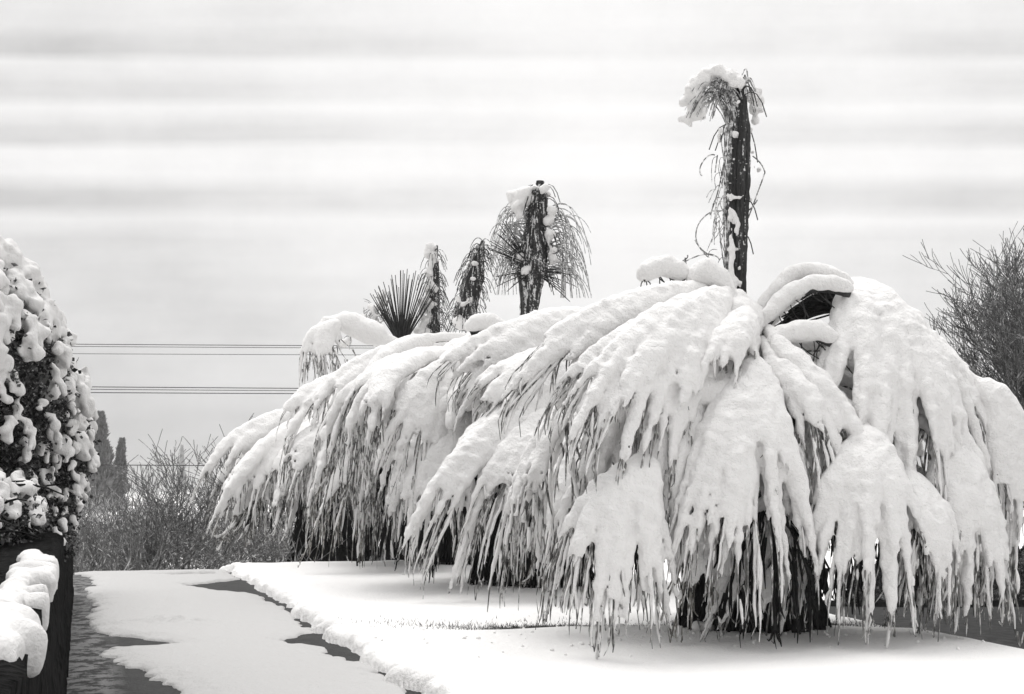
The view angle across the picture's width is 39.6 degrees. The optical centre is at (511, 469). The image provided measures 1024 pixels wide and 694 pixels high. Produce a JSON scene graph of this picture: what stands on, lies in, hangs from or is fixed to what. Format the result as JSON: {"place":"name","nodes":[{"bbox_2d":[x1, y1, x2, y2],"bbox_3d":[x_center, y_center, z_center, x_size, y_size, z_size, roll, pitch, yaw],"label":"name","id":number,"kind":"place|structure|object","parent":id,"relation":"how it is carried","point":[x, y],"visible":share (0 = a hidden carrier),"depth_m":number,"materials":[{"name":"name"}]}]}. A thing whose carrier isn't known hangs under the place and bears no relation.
{"place":"outdoors","nodes":[
{"label":"outdoors","id":0,"kind":"place"},
{"bbox_2d":[130,465,222,465],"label":"overhead wire","id":1,"kind":"object","parent":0,"point":[169,465],"visible":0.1,"depth_m":59.99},
{"bbox_2d":[71,346,300,347],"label":"overhead wire","id":2,"kind":"object","parent":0,"point":[203,347],"visible":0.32,"depth_m":62.59,"materials":[{"name":"grey metal"}]},
{"bbox_2d":[91,392,293,393],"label":"overhead wire","id":3,"kind":"object","parent":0,"point":[198,393],"visible":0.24,"depth_m":60.59,"materials":[{"name":"grey metal"}]},
{"bbox_2d":[72,353,312,354],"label":"overhead wire","id":4,"kind":"object","parent":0,"point":[227,354],"visible":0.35,"depth_m":61.99,"materials":[{"name":"grey metal"}]},
{"bbox_2d":[91,389,296,390],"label":"overhead wire","id":5,"kind":"object","parent":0,"point":[216,390],"visible":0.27,"depth_m":60.29,"materials":[{"name":"grey metal"}]},
{"bbox_2d":[92,386,297,388],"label":"overhead wire","id":6,"kind":"object","parent":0,"point":[198,387],"visible":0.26,"depth_m":59.99,"materials":[{"name":"grey metal"}]},
{"bbox_2d":[76,344,372,345],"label":"overhead wire","id":7,"kind":"object","parent":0,"point":[233,345],"visible":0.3,"depth_m":61.99,"materials":[{"name":"grey metal"}]},
{"bbox_2d":[67,567,421,693],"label":"sidewalk","id":8,"kind":"structure","parent":0,"point":[91,671],"depth_m":12.54,"materials":[{"name":"concrete"}]},
{"bbox_2d":[75,569,405,693],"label":"sidewalk snow","id":9,"kind":"structure","parent":8,"relation":"on","point":[225,642],"depth_m":13.13,"materials":[{"name":"white snow"}]},
{"bbox_2d":[83,452,927,491],"bbox_3d":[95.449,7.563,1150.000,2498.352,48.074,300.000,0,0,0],"label":"hills","id":10,"kind":"structure","parent":0,"point":[192,469],"depth_m":1121.24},
{"bbox_2d":[0,0,1023,463],"label":"sky","id":11,"kind":"structure","parent":0,"point":[194,175],"materials":[{"name":"white"}]},
{"bbox_2d":[80,492,1023,693],"bbox_3d":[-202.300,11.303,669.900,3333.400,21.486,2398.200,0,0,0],"label":"ground","id":12,"kind":"structure","parent":0,"point":[320,597],"depth_m":11.69,"materials":[{"name":"white snow"}]},
{"bbox_2d":[0,511,73,693],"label":"stone wall","id":13,"kind":"structure","parent":12,"relation":"on","point":[36,593],"depth_m":4.63,"materials":[{"name":"black"}]},
{"bbox_2d":[0,235,101,561],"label":"evergreen hedge","id":14,"kind":"object","parent":12,"relation":"on","point":[49,416],"visible":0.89,"depth_m":8.48,"materials":[{"name":"white plant"}]},
{"bbox_2d":[85,410,119,512],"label":"conifer","id":15,"kind":"object","parent":12,"relation":"on","point":[106,477],"visible":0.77,"depth_m":169.14,"materials":[{"name":"grey plant"}]},
{"bbox_2d":[75,483,146,571],"bbox_3d":[-9.614,1.482,32.433,2.905,2.532,3.402,0,0,0],"label":"bare shrub","id":16,"kind":"object","parent":12,"relation":"on","point":[110,515],"visible":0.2,"depth_m":32.92,"materials":[{"name":"grey plant"}]},
{"bbox_2d":[73,508,151,571],"bbox_3d":[-9.068,1.384,29.908,2.189,2.221,3.267,0,0,-38],"label":"bare shrub","id":17,"kind":"object","parent":12,"relation":"on","point":[89,539],"visible":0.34,"depth_m":29.53,"materials":[{"name":"grey plant"}]},
{"bbox_2d":[113,437,131,510],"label":"conifer","id":18,"kind":"object","parent":12,"relation":"on","point":[120,458],"visible":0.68,"depth_m":174.53,"materials":[{"name":"grey plant"}]},
{"bbox_2d":[89,490,199,570],"bbox_3d":[-7.773,1.537,30.987,3.077,2.193,2.260,0,0,31],"label":"bare shrub","id":19,"kind":"object","parent":12,"relation":"on","point":[171,544],"visible":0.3,"depth_m":30.81,"materials":[{"name":"grey plant"}]},
{"bbox_2d":[84,449,231,569],"bbox_3d":[-8.486,1.181,34.779,3.826,3.407,3.625,0,0,0],"label":"bare shrub","id":20,"kind":"object","parent":12,"relation":"on","point":[163,477],"visible":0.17,"depth_m":34.24,"materials":[{"name":"plant"}]},
{"bbox_2d":[77,436,259,570],"bbox_3d":[-7.811,0.881,30.305,3.514,3.157,3.689,0,0,-42],"label":"bare shrub","id":21,"kind":"object","parent":12,"relation":"on","point":[154,538],"visible":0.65,"depth_m":30.01,"materials":[{"name":"plant"}]},
{"bbox_2d":[101,413,257,569],"bbox_3d":[-7.061,0.594,30.790,4.261,3.659,3.453,0,0,33],"label":"bare shrub","id":22,"kind":"object","parent":12,"relation":"on","point":[171,512],"visible":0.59,"depth_m":30.60,"materials":[{"name":"grey plant"}]},
{"bbox_2d":[176,445,186,490],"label":"conifer","id":23,"kind":"object","parent":12,"relation":"on","point":[181,458],"visible":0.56,"depth_m":1049.01,"materials":[{"name":"grey plant"}]},
{"bbox_2d":[74,480,348,569],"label":"scrub","id":24,"kind":"object","parent":12,"relation":"on","point":[103,508],"visible":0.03,"depth_m":75.10,"materials":[{"name":"plant"}]},
{"bbox_2d":[73,496,350,574],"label":"undergrowth","id":25,"kind":"object","parent":12,"relation":"on","point":[103,565],"visible":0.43,"depth_m":27.51,"materials":[{"name":"grey plant"}]},
{"bbox_2d":[135,465,294,568],"bbox_3d":[-7.220,1.208,34.377,4.393,2.747,3.261,0,0,-39],"label":"bare shrub","id":26,"kind":"object","parent":12,"relation":"on","point":[211,549],"visible":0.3,"depth_m":33.93,"materials":[{"name":"grey plant"}]},
{"bbox_2d":[166,502,290,568],"bbox_3d":[-6.838,1.583,35.016,3.805,2.110,2.787,0,0,0],"label":"bare shrub","id":27,"kind":"object","parent":12,"relation":"on","point":[270,548],"visible":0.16,"depth_m":35.03,"materials":[{"name":"plant"}]},
{"bbox_2d":[211,509,295,562],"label":"bare shrub","id":28,"kind":"object","parent":12,"relation":"on","point":[259,556],"visible":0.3,"depth_m":35.20,"materials":[{"name":"grey plant"}]},
{"bbox_2d":[237,511,294,561],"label":"bare shrub","id":29,"kind":"object","parent":12,"relation":"on","point":[287,553],"visible":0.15,"depth_m":36.08,"materials":[{"name":"grey plant"}]},
{"bbox_2d":[187,409,366,561],"bbox_3d":[-4.692,0.477,30.836,6.055,3.886,4.689,0,0,-43],"label":"fan palm","id":30,"kind":"object","parent":12,"relation":"on","point":[252,476],"visible":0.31,"depth_m":28.94,"materials":[{"name":"white"}]},
{"bbox_2d":[276,242,450,560],"bbox_3d":[-1.923,-1.147,26.940,5.029,6.494,6.171,0,0,0],"label":"fan palm","id":31,"kind":"object","parent":12,"relation":"on","point":[322,337],"visible":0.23,"depth_m":26.37,"materials":[{"name":"white"}]},
{"bbox_2d":[298,237,497,569],"bbox_3d":[-1.196,-1.027,23.193,6.302,5.555,4.381,0,0,-33],"label":"fan palm","id":32,"kind":"object","parent":12,"relation":"on","point":[378,511],"visible":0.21,"depth_m":20.93,"materials":[{"name":"white"}]},
{"bbox_2d":[319,180,643,599],"bbox_3d":[0.109,-1.043,18.262,5.212,5.485,5.609,0,0,0],"label":"fan palm","id":33,"kind":"object","parent":12,"relation":"on","point":[443,402],"visible":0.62,"depth_m":17.00,"materials":[{"name":"white"}]},
{"bbox_2d":[338,614,905,629],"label":"grass","id":34,"kind":"structure","parent":12,"relation":"on","point":[495,627],"depth_m":13.78,"materials":[{"name":"grey plant"}]},
{"bbox_2d":[374,621,984,657],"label":"fallen snow","id":35,"kind":"structure","parent":12,"relation":"on","point":[695,626],"depth_m":12.28,"materials":[{"name":"white snow"}]},
{"bbox_2d":[487,64,1023,658],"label":"fan palm","id":36,"kind":"object","parent":12,"relation":"on","point":[765,460],"visible":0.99,"depth_m":11.81,"materials":[{"name":"white"}]},
{"bbox_2d":[845,560,910,606],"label":"dark bush","id":37,"kind":"object","parent":12,"relation":"on","point":[878,590],"visible":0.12,"depth_m":32.55,"materials":[{"name":"grey plant"}]},
{"bbox_2d":[910,565,980,600],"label":"dark bush","id":38,"kind":"object","parent":12,"relation":"on","point":[941,591],"depth_m":32.04,"materials":[{"name":"grey plant"}]},
{"bbox_2d":[902,221,1023,517],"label":"bare tree","id":39,"kind":"object","parent":12,"relation":"on","point":[1006,357],"visible":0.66,"depth_m":24.15,"materials":[{"name":"grey plant"}]},
{"bbox_2d":[972,546,1023,600],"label":"dark bush","id":40,"kind":"object","parent":12,"relation":"on","point":[1020,569],"visible":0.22,"depth_m":30.61,"materials":[{"name":"grey plant"}]},
{"bbox_2d":[369,553,1023,648],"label":"street","id":41,"kind":"structure","parent":0,"point":[1004,634],"depth_m":23.81,"materials":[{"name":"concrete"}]},
{"bbox_2d":[383,551,1023,607],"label":"kerb","id":42,"kind":"structure","parent":41,"relation":"on","point":[882,603],"depth_m":29.98,"materials":[{"name":"stone"}]}
]}

